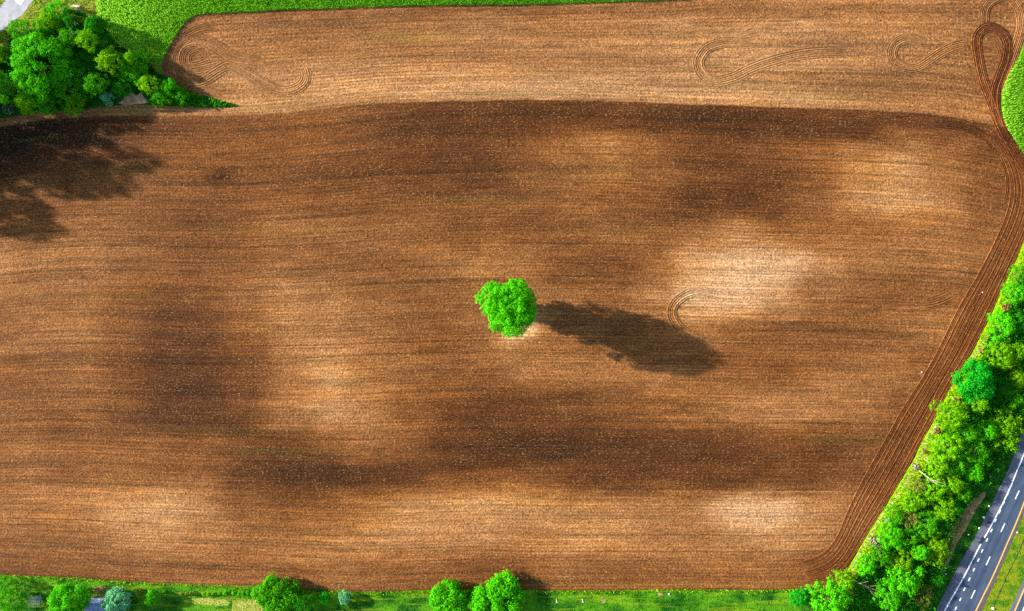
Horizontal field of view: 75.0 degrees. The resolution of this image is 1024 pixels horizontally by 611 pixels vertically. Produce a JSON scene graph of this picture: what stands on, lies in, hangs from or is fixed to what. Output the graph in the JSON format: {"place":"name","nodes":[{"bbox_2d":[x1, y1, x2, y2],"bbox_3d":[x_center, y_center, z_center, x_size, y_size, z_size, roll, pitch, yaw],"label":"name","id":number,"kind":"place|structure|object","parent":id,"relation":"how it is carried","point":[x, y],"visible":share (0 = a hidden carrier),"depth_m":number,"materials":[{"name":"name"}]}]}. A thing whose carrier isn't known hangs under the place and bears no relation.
{"place":"outdoors","nodes":[
{"label":"outdoors","id":0,"kind":"place"},
{"bbox_2d":[0,0,31,31],"bbox_3d":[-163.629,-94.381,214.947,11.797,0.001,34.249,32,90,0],"label":"driveway","id":1,"kind":"structure","parent":0,"point":[11,9],"depth_m":214.95,"materials":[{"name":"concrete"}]},
{"bbox_2d":[0,0,98,49],"bbox_3d":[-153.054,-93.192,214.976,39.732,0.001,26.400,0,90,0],"label":"rough grass","id":2,"kind":"structure","parent":0,"point":[41,3],"depth_m":214.98,"materials":[{"name":"green plant"}]},
{"bbox_2d":[0,22,237,117],"bbox_3d":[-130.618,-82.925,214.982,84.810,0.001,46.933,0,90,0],"label":"grove floor","id":3,"kind":"structure","parent":0,"point":[121,98],"depth_m":214.98,"materials":[{"name":"green plant"}]},
{"bbox_2d":[0,69,24,103],"bbox_3d":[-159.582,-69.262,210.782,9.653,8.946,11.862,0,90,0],"label":"tree","id":4,"kind":"object","parent":3,"relation":"on","point":[8,91],"visible":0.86,"depth_m":209.56,"materials":[{"name":"green plant"}]},
{"bbox_2d":[7,18,37,43],"bbox_3d":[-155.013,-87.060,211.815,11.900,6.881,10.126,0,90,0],"label":"tree","id":5,"kind":"object","parent":3,"relation":"on","point":[12,27],"visible":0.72,"depth_m":210.25,"materials":[{"name":"green plant"}]},
{"bbox_2d":[14,87,39,115],"bbox_3d":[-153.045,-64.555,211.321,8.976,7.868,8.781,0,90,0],"label":"tree","id":6,"kind":"object","parent":3,"relation":"on","point":[18,100],"visible":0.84,"depth_m":209.87,"materials":[{"name":"green plant"}]},
{"bbox_2d":[8,30,78,103],"bbox_3d":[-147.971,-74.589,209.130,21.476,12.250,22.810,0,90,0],"label":"tree","id":7,"kind":"object","parent":3,"relation":"on","point":[22,63],"visible":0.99,"depth_m":206.11,"materials":[{"name":"green plant"}]},
{"bbox_2d":[35,93,57,118],"bbox_3d":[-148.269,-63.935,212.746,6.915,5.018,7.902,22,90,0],"label":"tree","id":8,"kind":"object","parent":3,"relation":"on","point":[46,111],"visible":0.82,"depth_m":212.16,"materials":[{"name":"green plant"}]},
{"bbox_2d":[33,5,65,40],"bbox_3d":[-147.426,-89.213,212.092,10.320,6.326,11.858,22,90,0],"label":"tree","id":9,"kind":"object","parent":3,"relation":"on","point":[42,19],"visible":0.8,"depth_m":210.92,"materials":[{"name":"green plant"}]},
{"bbox_2d":[40,0,68,23],"bbox_3d":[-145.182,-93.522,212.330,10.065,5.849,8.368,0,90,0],"label":"tree","id":10,"kind":"object","parent":3,"relation":"on","point":[52,5],"visible":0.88,"depth_m":211.36,"materials":[{"name":"green plant"}]},
{"bbox_2d":[48,73,86,118],"bbox_3d":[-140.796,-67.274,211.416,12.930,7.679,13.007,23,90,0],"label":"tree","id":11,"kind":"object","parent":3,"relation":"on","point":[60,94],"visible":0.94,"depth_m":210.45,"materials":[{"name":"green plant"}]},
{"bbox_2d":[57,28,79,48],"bbox_3d":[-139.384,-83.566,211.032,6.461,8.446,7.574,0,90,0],"label":"tree","id":12,"kind":"object","parent":3,"relation":"on","point":[62,39],"visible":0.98,"depth_m":208.52,"materials":[{"name":"green plant"}]},
{"bbox_2d":[61,7,88,31],"bbox_3d":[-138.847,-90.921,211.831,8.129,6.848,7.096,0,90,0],"label":"tree","id":13,"kind":"object","parent":3,"relation":"on","point":[67,18],"visible":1,"depth_m":210.45,"materials":[{"name":"green plant"}]},
{"bbox_2d":[67,43,100,85],"bbox_3d":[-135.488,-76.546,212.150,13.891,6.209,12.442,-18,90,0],"label":"tree","id":14,"kind":"object","parent":3,"relation":"on","point":[90,68],"visible":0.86,"depth_m":211.12,"materials":[{"name":"green plant"}]},
{"bbox_2d":[75,27,98,51],"bbox_3d":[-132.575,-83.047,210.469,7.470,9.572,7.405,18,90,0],"label":"tree","id":15,"kind":"object","parent":3,"relation":"on","point":[81,35],"visible":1,"depth_m":207.42,"materials":[{"name":"green plant"}]},
{"bbox_2d":[83,72,109,97],"bbox_3d":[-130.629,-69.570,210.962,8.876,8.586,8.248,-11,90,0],"label":"tree","id":16,"kind":"object","parent":3,"relation":"on","point":[92,77],"visible":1,"depth_m":209.09,"materials":[{"name":"green plant"}]},
{"bbox_2d":[84,14,108,37],"bbox_3d":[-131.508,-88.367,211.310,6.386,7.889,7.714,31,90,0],"label":"tree","id":17,"kind":"object","parent":3,"relation":"on","point":[90,22],"visible":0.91,"depth_m":209.12,"materials":[{"name":"green plant"}]},
{"bbox_2d":[94,45,124,77],"bbox_3d":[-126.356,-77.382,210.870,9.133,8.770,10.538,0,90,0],"label":"tree","id":18,"kind":"object","parent":3,"relation":"on","point":[102,59],"visible":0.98,"depth_m":208.92,"materials":[{"name":"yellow plant"}]},
{"bbox_2d":[0,21,236,116],"bbox_3d":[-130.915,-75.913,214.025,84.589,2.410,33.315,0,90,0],"label":"undergrowth","id":19,"kind":"object","parent":3,"relation":"on","point":[98,102],"visible":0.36,"depth_m":214.34,"materials":[{"name":"green plant"}]},
{"bbox_2d":[111,79,133,97],"bbox_3d":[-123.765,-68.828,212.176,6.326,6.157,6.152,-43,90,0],"label":"tree","id":20,"kind":"object","parent":3,"relation":"on","point":[119,85],"visible":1,"depth_m":211.58,"materials":[{"name":"green plant"}]},
{"bbox_2d":[116,50,149,86],"bbox_3d":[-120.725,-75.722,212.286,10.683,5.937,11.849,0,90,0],"label":"tree","id":21,"kind":"object","parent":3,"relation":"on","point":[126,69],"visible":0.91,"depth_m":211.15,"materials":[{"name":"green plant"}]},
{"bbox_2d":[118,93,148,104],"bbox_3d":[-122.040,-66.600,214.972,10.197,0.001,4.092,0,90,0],"label":"bare soil","id":22,"kind":"structure","parent":3,"relation":"on","point":[139,98],"depth_m":214.97,"materials":[{"name":"soil"}]},
{"bbox_2d":[137,74,162,94],"bbox_3d":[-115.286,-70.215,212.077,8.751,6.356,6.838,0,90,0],"label":"tree","id":23,"kind":"object","parent":3,"relation":"on","point":[144,81],"visible":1,"depth_m":211.17,"materials":[{"name":"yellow plant"}]},
{"bbox_2d":[150,85,172,107],"bbox_3d":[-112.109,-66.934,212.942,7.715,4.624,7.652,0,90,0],"label":"tree","id":24,"kind":"object","parent":3,"relation":"on","point":[162,99],"visible":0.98,"depth_m":212.39,"materials":[{"name":"green plant"}]},
{"bbox_2d":[161,77,178,97],"bbox_3d":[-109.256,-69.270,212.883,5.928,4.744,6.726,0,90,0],"label":"tree","id":25,"kind":"object","parent":3,"relation":"on","point":[170,82],"visible":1,"depth_m":211.86,"materials":[{"name":"green plant"}]},
{"bbox_2d":[98,0,664,65],"bbox_3d":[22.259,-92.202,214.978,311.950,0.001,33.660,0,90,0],"label":"crop floor","id":26,"kind":"structure","parent":0,"point":[270,2],"depth_m":214.98,"materials":[{"name":"green plant"}]},
{"bbox_2d":[95,0,666,69],"bbox_3d":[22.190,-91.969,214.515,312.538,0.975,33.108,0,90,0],"label":"crop","id":27,"kind":"object","parent":26,"relation":"on","point":[173,20],"visible":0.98,"depth_m":214.66,"materials":[{"name":"green plant"}]},
{"bbox_2d":[0,575,814,610],"bbox_3d":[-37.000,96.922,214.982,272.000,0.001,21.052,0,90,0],"label":"lawn","id":28,"kind":"structure","parent":0,"point":[537,598],"depth_m":214.98,"materials":[{"name":"green plant"}]},
{"bbox_2d":[0,574,21,596],"bbox_3d":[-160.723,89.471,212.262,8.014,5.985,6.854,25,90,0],"label":"tree","id":29,"kind":"object","parent":28,"relation":"on","point":[16,586],"visible":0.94,"depth_m":211.83,"materials":[{"name":"green plant"}]},
{"bbox_2d":[0,589,30,610],"bbox_3d":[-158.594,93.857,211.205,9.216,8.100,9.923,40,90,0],"label":"tree","id":30,"kind":"object","parent":28,"relation":"on","point":[7,605],"visible":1,"depth_m":210.40,"materials":[{"name":"green plant"}]},
{"bbox_2d":[47,582,94,610],"bbox_3d":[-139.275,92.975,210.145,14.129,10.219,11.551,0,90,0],"label":"tree","id":31,"kind":"object","parent":28,"relation":"on","point":[56,600],"visible":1,"depth_m":208.52,"materials":[{"name":"green plant"}]},
{"bbox_2d":[84,595,109,610],"bbox_3d":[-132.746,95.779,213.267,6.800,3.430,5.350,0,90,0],"label":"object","id":32,"kind":"structure","parent":28,"relation":"on","point":[94,604],"depth_m":212.21,"materials":[{"name":"grey asphalt"}]},
{"bbox_2d":[99,586,132,610],"bbox_3d":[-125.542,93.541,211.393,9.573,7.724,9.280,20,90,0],"label":"tree","id":33,"kind":"object","parent":28,"relation":"on","point":[108,597],"visible":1,"depth_m":209.99,"materials":[{"name":"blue plant"}]},
{"bbox_2d":[184,598,229,605],"bbox_3d":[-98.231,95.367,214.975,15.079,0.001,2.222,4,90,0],"label":"garden plot","id":34,"kind":"object","parent":28,"relation":"on","point":[211,601],"visible":1,"depth_m":214.97,"materials":[{"name":"plant"}]},
{"bbox_2d":[232,600,262,610],"bbox_3d":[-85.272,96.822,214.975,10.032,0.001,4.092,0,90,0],"label":"garden plot","id":35,"kind":"object","parent":28,"relation":"on","point":[240,605],"visible":0.75,"depth_m":214.97,"materials":[{"name":"plant"}]},
{"bbox_2d":[250,572,300,610],"bbox_3d":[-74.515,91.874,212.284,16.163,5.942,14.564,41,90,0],"label":"tree","id":36,"kind":"object","parent":28,"relation":"on","point":[260,590],"visible":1,"depth_m":211.26,"materials":[{"name":"green plant"}]},
{"bbox_2d":[292,590,317,610],"bbox_3d":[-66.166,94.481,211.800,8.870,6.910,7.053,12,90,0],"label":"tree","id":37,"kind":"object","parent":28,"relation":"on","point":[301,608],"visible":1,"depth_m":210.83,"materials":[{"name":"green plant"}]},
{"bbox_2d":[428,578,468,610],"bbox_3d":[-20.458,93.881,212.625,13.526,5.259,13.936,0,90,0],"label":"tree","id":38,"kind":"object","parent":28,"relation":"on","point":[439,590],"visible":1,"depth_m":211.62,"materials":[{"name":"green plant"}]},
{"bbox_2d":[466,569,526,610],"bbox_3d":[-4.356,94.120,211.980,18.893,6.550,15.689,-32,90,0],"label":"tree","id":39,"kind":"object","parent":28,"relation":"on","point":[492,585],"visible":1,"depth_m":211.32,"materials":[{"name":"green plant"}]},
{"bbox_2d":[789,587,809,606],"bbox_3d":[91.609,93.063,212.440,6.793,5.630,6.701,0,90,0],"label":"tree","id":40,"kind":"object","parent":28,"relation":"on","point":[796,594],"visible":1,"depth_m":211.34,"materials":[{"name":"green plant"}]},
{"bbox_2d":[0,99,1020,591],"bbox_3d":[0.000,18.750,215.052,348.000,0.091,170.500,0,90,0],"label":"ploughed field","id":41,"kind":"structure","parent":0,"point":[246,351],"depth_m":215.05,"materials":[{"name":"soil"}]},
{"bbox_2d":[475,278,537,337],"bbox_3d":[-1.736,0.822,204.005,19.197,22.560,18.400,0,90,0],"label":"lone tree","id":42,"kind":"object","parent":41,"relation":"on","point":[507,307],"visible":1,"depth_m":196.28,"materials":[{"name":"green plant"}]},
{"bbox_2d":[666,287,714,348],"bbox_3d":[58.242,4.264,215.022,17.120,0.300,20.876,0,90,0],"label":"tractor track","id":43,"kind":"structure","parent":41,"relation":"on","point":[679,327],"depth_m":214.97,"materials":[{"name":"soil"}]},
{"bbox_2d":[922,290,953,309],"bbox_3d":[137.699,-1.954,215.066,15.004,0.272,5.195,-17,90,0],"label":"tractor track","id":44,"kind":"structure","parent":41,"relation":"on","point":[935,302],"depth_m":215.02,"materials":[{"name":"soil"}]},
{"bbox_2d":[932,119,1013,204],"bbox_3d":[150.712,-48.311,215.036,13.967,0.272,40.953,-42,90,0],"label":"tractor track","id":45,"kind":"structure","parent":41,"relation":"on","point":[982,135],"depth_m":214.98,"materials":[{"name":"soil"}]},
{"bbox_2d":[0,0,1023,126],"bbox_3d":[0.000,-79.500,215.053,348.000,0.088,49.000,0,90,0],"label":"stubble field","id":46,"kind":"structure","parent":0,"point":[638,51],"depth_m":215.05,"materials":[{"name":"soil"}]},
{"bbox_2d":[182,47,206,70],"bbox_3d":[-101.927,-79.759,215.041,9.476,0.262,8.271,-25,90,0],"label":"tractor track","id":47,"kind":"structure","parent":46,"relation":"on","point":[188,54],"depth_m":214.99,"materials":[{"name":"soil"}]},
{"bbox_2d":[165,22,225,99],"bbox_3d":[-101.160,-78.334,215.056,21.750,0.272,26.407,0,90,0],"label":"tractor track","id":48,"kind":"structure","parent":46,"relation":"on","point":[202,28],"depth_m":214.99,"materials":[{"name":"soil"}]},
{"bbox_2d":[182,61,229,87],"bbox_3d":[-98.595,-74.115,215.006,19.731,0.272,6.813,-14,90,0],"label":"tractor track","id":49,"kind":"structure","parent":46,"relation":"on","point":[205,80],"depth_m":214.97,"materials":[{"name":"soil"}]},
{"bbox_2d":[168,33,263,77],"bbox_3d":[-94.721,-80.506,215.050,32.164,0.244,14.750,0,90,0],"label":"tractor track","id":50,"kind":"structure","parent":46,"relation":"on","point":[223,51],"depth_m":214.99,"materials":[{"name":"soil"}]},
{"bbox_2d":[232,63,310,96],"bbox_3d":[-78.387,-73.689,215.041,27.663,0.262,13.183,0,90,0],"label":"tractor track","id":51,"kind":"structure","parent":46,"relation":"on","point":[298,86],"depth_m":214.99,"materials":[{"name":"soil"}]},
{"bbox_2d":[692,36,848,86],"bbox_3d":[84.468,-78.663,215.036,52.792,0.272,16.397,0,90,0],"label":"tractor track","id":52,"kind":"structure","parent":46,"relation":"on","point":[702,53],"depth_m":214.99,"materials":[{"name":"soil"}]},
{"bbox_2d":[886,33,964,73],"bbox_3d":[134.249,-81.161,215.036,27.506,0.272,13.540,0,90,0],"label":"tractor track","id":53,"kind":"structure","parent":46,"relation":"on","point":[895,61],"depth_m":214.99,"materials":[{"name":"soil"}]},
{"bbox_2d":[971,22,1023,174],"bbox_3d":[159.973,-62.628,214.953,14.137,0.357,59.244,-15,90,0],"label":"tractor track","id":54,"kind":"structure","parent":46,"relation":"on","point":[990,93],"depth_m":214.90,"materials":[{"name":"soil"}]},
{"bbox_2d":[979,0,1023,94],"bbox_3d":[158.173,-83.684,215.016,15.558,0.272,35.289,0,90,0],"label":"tractor track","id":55,"kind":"structure","parent":46,"relation":"on","point":[1017,7],"depth_m":214.96,"materials":[{"name":"soil"}]},
{"bbox_2d":[850,423,938,573],"bbox_3d":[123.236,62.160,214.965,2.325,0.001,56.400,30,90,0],"label":"path","id":56,"kind":"structure","parent":0,"point":[895,497],"depth_m":214.97,"materials":[{"name":"green plant"}]},
{"bbox_2d":[801,132,1023,584],"bbox_3d":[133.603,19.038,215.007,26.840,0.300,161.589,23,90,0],"label":"headland","id":57,"kind":"structure","parent":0,"point":[891,461],"depth_m":214.96,"materials":[{"name":"soil"}]},
{"bbox_2d":[813,270,1023,610],"bbox_3d":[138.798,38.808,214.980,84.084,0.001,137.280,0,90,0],"label":"grass verge","id":58,"kind":"object","parent":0,"point":[982,510],"depth_m":214.98,"materials":[{"name":"green plant"}]},
{"bbox_2d":[804,576,854,610],"bbox_3d":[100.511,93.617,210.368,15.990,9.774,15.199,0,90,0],"label":"tree","id":59,"kind":"object","parent":58,"relation":"on","point":[836,604],"visible":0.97,"depth_m":209.22,"materials":[{"name":"green plant"}]},
{"bbox_2d":[854,582,880,610],"bbox_3d":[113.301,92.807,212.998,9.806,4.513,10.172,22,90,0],"label":"tree","id":60,"kind":"object","parent":58,"relation":"on","point":[860,605],"visible":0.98,"depth_m":212.41,"materials":[{"name":"green plant"}]},
{"bbox_2d":[868,541,893,568],"bbox_3d":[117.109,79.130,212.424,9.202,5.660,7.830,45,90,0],"label":"tree","id":61,"kind":"object","parent":58,"relation":"on","point":[887,556],"visible":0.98,"depth_m":211.44,"materials":[{"name":"green plant"}]},
{"bbox_2d":[871,578,902,610],"bbox_3d":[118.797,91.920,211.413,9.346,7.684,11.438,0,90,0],"label":"tree","id":62,"kind":"object","parent":58,"relation":"on","point":[893,592],"visible":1,"depth_m":210.11,"materials":[{"name":"green plant"}]},
{"bbox_2d":[876,519,907,552],"bbox_3d":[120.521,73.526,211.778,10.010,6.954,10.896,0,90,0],"label":"tree","id":63,"kind":"object","parent":58,"relation":"on","point":[897,533],"visible":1,"depth_m":210.50,"materials":[{"name":"green plant"}]},
{"bbox_2d":[885,548,914,577],"bbox_3d":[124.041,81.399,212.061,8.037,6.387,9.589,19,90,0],"label":"tree","id":64,"kind":"object","parent":58,"relation":"on","point":[902,562],"visible":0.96,"depth_m":211.20,"materials":[{"name":"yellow plant"}]},
{"bbox_2d":[880,554,926,603],"bbox_3d":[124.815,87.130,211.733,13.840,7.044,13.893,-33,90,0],"label":"tree","id":65,"kind":"object","parent":58,"relation":"on","point":[913,582],"visible":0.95,"depth_m":210.32,"materials":[{"name":"green plant"}]},
{"bbox_2d":[894,527,923,550],"bbox_3d":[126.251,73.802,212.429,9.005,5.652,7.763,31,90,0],"label":"tree","id":66,"kind":"object","parent":58,"relation":"on","point":[912,537],"visible":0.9,"depth_m":211.59,"materials":[{"name":"green plant"}]},
{"bbox_2d":[909,544,930,560],"bbox_3d":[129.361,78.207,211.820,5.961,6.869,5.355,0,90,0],"label":"tree","id":67,"kind":"object","parent":58,"relation":"on","point":[924,554],"visible":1,"depth_m":210.00,"materials":[{"name":"green plant"}]},
{"bbox_2d":[912,582,933,610],"bbox_3d":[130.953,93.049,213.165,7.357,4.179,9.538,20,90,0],"label":"tree","id":68,"kind":"object","parent":58,"relation":"on","point":[925,590],"visible":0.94,"depth_m":212.58,"materials":[{"name":"green plant"}]},
{"bbox_2d":[827,276,1023,610],"bbox_3d":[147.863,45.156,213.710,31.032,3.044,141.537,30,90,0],"label":"undergrowth","id":69,"kind":"object","parent":58,"relation":"on","point":[974,488],"visible":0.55,"depth_m":213.99,"materials":[{"name":"green plant"}]},
{"bbox_2d":[912,509,938,539],"bbox_3d":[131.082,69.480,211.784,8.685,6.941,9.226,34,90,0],"label":"tree","id":70,"kind":"object","parent":58,"relation":"on","point":[933,525],"visible":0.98,"depth_m":210.75,"materials":[{"name":"green plant"}]},
{"bbox_2d":[918,476,946,501],"bbox_3d":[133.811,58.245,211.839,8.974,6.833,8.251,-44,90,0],"label":"tree","id":71,"kind":"object","parent":58,"relation":"on","point":[936,496],"visible":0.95,"depth_m":210.52,"materials":[{"name":"green plant"}]},
{"bbox_2d":[924,567,945,587],"bbox_3d":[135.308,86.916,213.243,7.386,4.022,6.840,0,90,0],"label":"tree","id":72,"kind":"object","parent":58,"relation":"on","point":[938,583],"visible":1,"depth_m":212.55,"materials":[{"name":"green plant"}]},
{"bbox_2d":[919,533,952,566],"bbox_3d":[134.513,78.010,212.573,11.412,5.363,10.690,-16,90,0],"label":"tree","id":73,"kind":"object","parent":58,"relation":"on","point":[941,552],"visible":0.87,"depth_m":211.74,"materials":[{"name":"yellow plant"}]},
{"bbox_2d":[924,453,949,478],"bbox_3d":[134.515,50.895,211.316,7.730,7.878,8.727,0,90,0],"label":"tree","id":74,"kind":"object","parent":58,"relation":"on","point":[932,462],"visible":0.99,"depth_m":209.90,"materials":[{"name":"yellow plant"}]},
{"bbox_2d":[923,493,960,520],"bbox_3d":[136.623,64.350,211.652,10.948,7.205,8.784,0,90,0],"label":"tree","id":75,"kind":"object","parent":58,"relation":"on","point":[942,513],"visible":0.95,"depth_m":210.41,"materials":[{"name":"green plant"}]},
{"bbox_2d":[939,471,967,495],"bbox_3d":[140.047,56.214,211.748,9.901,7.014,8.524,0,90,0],"label":"tree","id":76,"kind":"object","parent":58,"relation":"on","point":[954,485],"visible":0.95,"depth_m":210.55,"materials":[{"name":"green plant"}]},
{"bbox_2d":[945,453,971,476],"bbox_3d":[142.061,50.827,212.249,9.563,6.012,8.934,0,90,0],"label":"tree","id":77,"kind":"object","parent":58,"relation":"on","point":[962,464],"visible":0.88,"depth_m":211.51,"materials":[{"name":"green plant"}]},
{"bbox_2d":[942,492,985,571],"bbox_3d":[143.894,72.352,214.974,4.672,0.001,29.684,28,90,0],"label":"bare soil","id":78,"kind":"structure","parent":58,"relation":"on","point":[963,529],"depth_m":214.97,"materials":[{"name":"brown soil"}]},
{"bbox_2d":[953,419,977,444],"bbox_3d":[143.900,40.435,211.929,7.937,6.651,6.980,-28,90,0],"label":"tree","id":79,"kind":"object","parent":58,"relation":"on","point":[972,430],"visible":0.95,"depth_m":210.59,"materials":[{"name":"green plant"}]},
{"bbox_2d":[961,461,985,481],"bbox_3d":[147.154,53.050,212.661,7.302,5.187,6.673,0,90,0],"label":"tree","id":80,"kind":"object","parent":58,"relation":"on","point":[972,470],"visible":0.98,"depth_m":211.50,"materials":[{"name":"green plant"}]},
{"bbox_2d":[955,437,992,468],"bbox_3d":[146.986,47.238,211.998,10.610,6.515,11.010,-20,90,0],"label":"tree","id":81,"kind":"object","parent":58,"relation":"on","point":[983,460],"visible":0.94,"depth_m":211.02,"materials":[{"name":"green plant"}]},
{"bbox_2d":[932,429,1023,610],"bbox_3d":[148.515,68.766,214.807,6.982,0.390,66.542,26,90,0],"label":"grass","id":82,"kind":"structure","parent":58,"relation":"on","point":[973,525],"depth_m":214.87,"materials":[{"name":"green plant"}]},
{"bbox_2d":[975,418,999,442],"bbox_3d":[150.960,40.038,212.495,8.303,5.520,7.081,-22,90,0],"label":"tree","id":83,"kind":"object","parent":58,"relation":"on","point":[993,430],"visible":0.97,"depth_m":211.51,"materials":[{"name":"green plant"}]},
{"bbox_2d":[978,337,1015,370],"bbox_3d":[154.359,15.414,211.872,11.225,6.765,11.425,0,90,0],"label":"tree","id":84,"kind":"object","parent":58,"relation":"on","point":[1006,362],"visible":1,"depth_m":210.74,"materials":[{"name":"green plant"}]},
{"bbox_2d":[992,369,1016,399],"bbox_3d":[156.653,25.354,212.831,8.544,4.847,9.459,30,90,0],"label":"tree","id":85,"kind":"object","parent":58,"relation":"on","point":[1007,383],"visible":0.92,"depth_m":211.98,"materials":[{"name":"green plant"}]},
{"bbox_2d":[988,405,1023,452],"bbox_3d":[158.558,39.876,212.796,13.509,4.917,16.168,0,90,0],"label":"tree","id":86,"kind":"object","parent":58,"relation":"on","point":[1011,427],"visible":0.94,"depth_m":212.34,"materials":[{"name":"green plant"}]},
{"bbox_2d":[1000,341,1023,365],"bbox_3d":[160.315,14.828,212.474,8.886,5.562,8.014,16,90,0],"label":"tree","id":87,"kind":"object","parent":58,"relation":"on","point":[1020,348],"visible":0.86,"depth_m":211.44,"materials":[{"name":"green plant"}]},
{"bbox_2d":[1003,389,1023,410],"bbox_3d":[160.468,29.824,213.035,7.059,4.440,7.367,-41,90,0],"label":"tree","id":88,"kind":"object","parent":58,"relation":"on","point":[1019,399],"visible":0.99,"depth_m":212.37,"materials":[{"name":"green plant"}]},
{"bbox_2d":[1007,365,1023,388],"bbox_3d":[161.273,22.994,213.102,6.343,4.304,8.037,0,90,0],"label":"tree","id":89,"kind":"object","parent":58,"relation":"on","point":[1020,377],"visible":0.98,"depth_m":212.35,"materials":[{"name":"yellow plant"}]},
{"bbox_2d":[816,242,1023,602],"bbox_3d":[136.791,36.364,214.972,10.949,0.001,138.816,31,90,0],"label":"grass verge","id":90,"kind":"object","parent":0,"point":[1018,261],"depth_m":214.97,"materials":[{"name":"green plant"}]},
{"bbox_2d":[883,503,903,524],"bbox_3d":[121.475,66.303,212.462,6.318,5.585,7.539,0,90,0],"label":"tree","id":91,"kind":"object","parent":90,"relation":"on","point":[895,519],"visible":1,"depth_m":211.46,"materials":[{"name":"green plant"}]},
{"bbox_2d":[895,487,927,512],"bbox_3d":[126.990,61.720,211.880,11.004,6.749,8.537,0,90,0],"label":"tree","id":92,"kind":"object","parent":90,"relation":"on","point":[921,503],"visible":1,"depth_m":210.90,"materials":[{"name":"green plant"}]},
{"bbox_2d":[905,475,926,493],"bbox_3d":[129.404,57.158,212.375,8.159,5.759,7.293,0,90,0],"label":"tree","id":93,"kind":"object","parent":90,"relation":"on","point":[918,488],"visible":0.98,"depth_m":211.41,"materials":[{"name":"green plant"}]},
{"bbox_2d":[926,433,966,462],"bbox_3d":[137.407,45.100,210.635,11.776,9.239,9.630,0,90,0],"label":"tree","id":94,"kind":"object","parent":90,"relation":"on","point":[951,449],"visible":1,"depth_m":209.13,"materials":[{"name":"green plant"}]},
{"bbox_2d":[926,399,969,432],"bbox_3d":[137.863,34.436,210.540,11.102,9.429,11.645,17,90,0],"label":"tree","id":95,"kind":"object","parent":90,"relation":"on","point":[961,415],"visible":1,"depth_m":208.96,"materials":[{"name":"green plant"}]},
{"bbox_2d":[950,357,996,403],"bbox_3d":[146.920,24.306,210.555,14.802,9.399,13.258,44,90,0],"label":"tree","id":96,"kind":"object","parent":90,"relation":"on","point":[984,377],"visible":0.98,"depth_m":209.04,"materials":[{"name":"green plant"}]},
{"bbox_2d":[986,306,1017,345],"bbox_3d":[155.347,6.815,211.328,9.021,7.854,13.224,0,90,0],"label":"tree","id":97,"kind":"object","parent":90,"relation":"on","point":[1009,327],"visible":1,"depth_m":210.57,"materials":[{"name":"green plant"}]},
{"bbox_2d":[1000,281,1023,305],"bbox_3d":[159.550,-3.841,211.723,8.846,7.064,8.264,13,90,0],"label":"tree","id":98,"kind":"object","parent":90,"relation":"on","point":[1012,292],"visible":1,"depth_m":210.49,"materials":[{"name":"green plant"}]},
{"bbox_2d":[1008,264,1023,284],"bbox_3d":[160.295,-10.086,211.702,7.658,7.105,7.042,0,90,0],"label":"tree","id":99,"kind":"object","parent":90,"relation":"on","point":[1016,269],"visible":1,"depth_m":210.94,"materials":[{"name":"green plant"}]},
{"bbox_2d":[937,433,1023,610],"bbox_3d":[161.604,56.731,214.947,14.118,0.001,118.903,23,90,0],"label":"road shoulder","id":100,"kind":"object","parent":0,"point":[964,564],"visible":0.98,"depth_m":214.95},
{"bbox_2d":[946,457,1023,610],"bbox_3d":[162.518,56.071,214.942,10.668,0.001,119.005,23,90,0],"label":"road","id":101,"kind":"structure","parent":0,"point":[992,547],"depth_m":214.94,"materials":[{"name":"grey asphalt"}]},
{"bbox_2d":[944,453,1023,610],"bbox_3d":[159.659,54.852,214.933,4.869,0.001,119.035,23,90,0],"label":"road marking","id":102,"kind":"object","parent":101,"relation":"on","point":[986,533],"visible":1,"depth_m":214.93,"materials":[{"name":"white paint"}]},
{"bbox_2d":[977,506,1023,610],"bbox_3d":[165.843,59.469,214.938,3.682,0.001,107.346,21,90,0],"label":"road shoulder","id":103,"kind":"object","parent":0,"point":[985,598],"visible":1,"depth_m":214.94},
{"bbox_2d":[982,514,1023,610],"bbox_3d":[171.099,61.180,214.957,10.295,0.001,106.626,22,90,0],"label":"grass median","id":104,"kind":"object","parent":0,"point":[1010,589],"depth_m":214.96,"materials":[{"name":"green plant"}]},
{"bbox_2d":[1001,45,1023,149],"bbox_3d":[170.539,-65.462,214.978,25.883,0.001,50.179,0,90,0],"label":"crop floor","id":105,"kind":"structure","parent":0,"point":[1012,104],"depth_m":214.98,"materials":[{"name":"green plant"}]},
{"bbox_2d":[1002,46,1023,150],"bbox_3d":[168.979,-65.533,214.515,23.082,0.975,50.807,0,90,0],"label":"crop","id":106,"kind":"object","parent":105,"relation":"on","point":[1015,101],"visible":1,"depth_m":214.62,"materials":[{"name":"green plant"}]},
{"label":"ground","id":107,"kind":"structure","parent":0,"visible":0},
{"bbox_2d":[829,568,855,595],"bbox_3d":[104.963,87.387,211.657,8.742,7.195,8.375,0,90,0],"label":"tree","id":108,"kind":"object","parent":107,"relation":"on","point":[839,575],"visible":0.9,"depth_m":210.64,"materials":[{"name":"green plant"}]},
{"bbox_2d":[852,552,876,577],"bbox_3d":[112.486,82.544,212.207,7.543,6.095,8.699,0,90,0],"label":"tree","id":109,"kind":"object","parent":107,"relation":"on","point":[869,570],"visible":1,"depth_m":211.53,"materials":[{"name":"green plant"}]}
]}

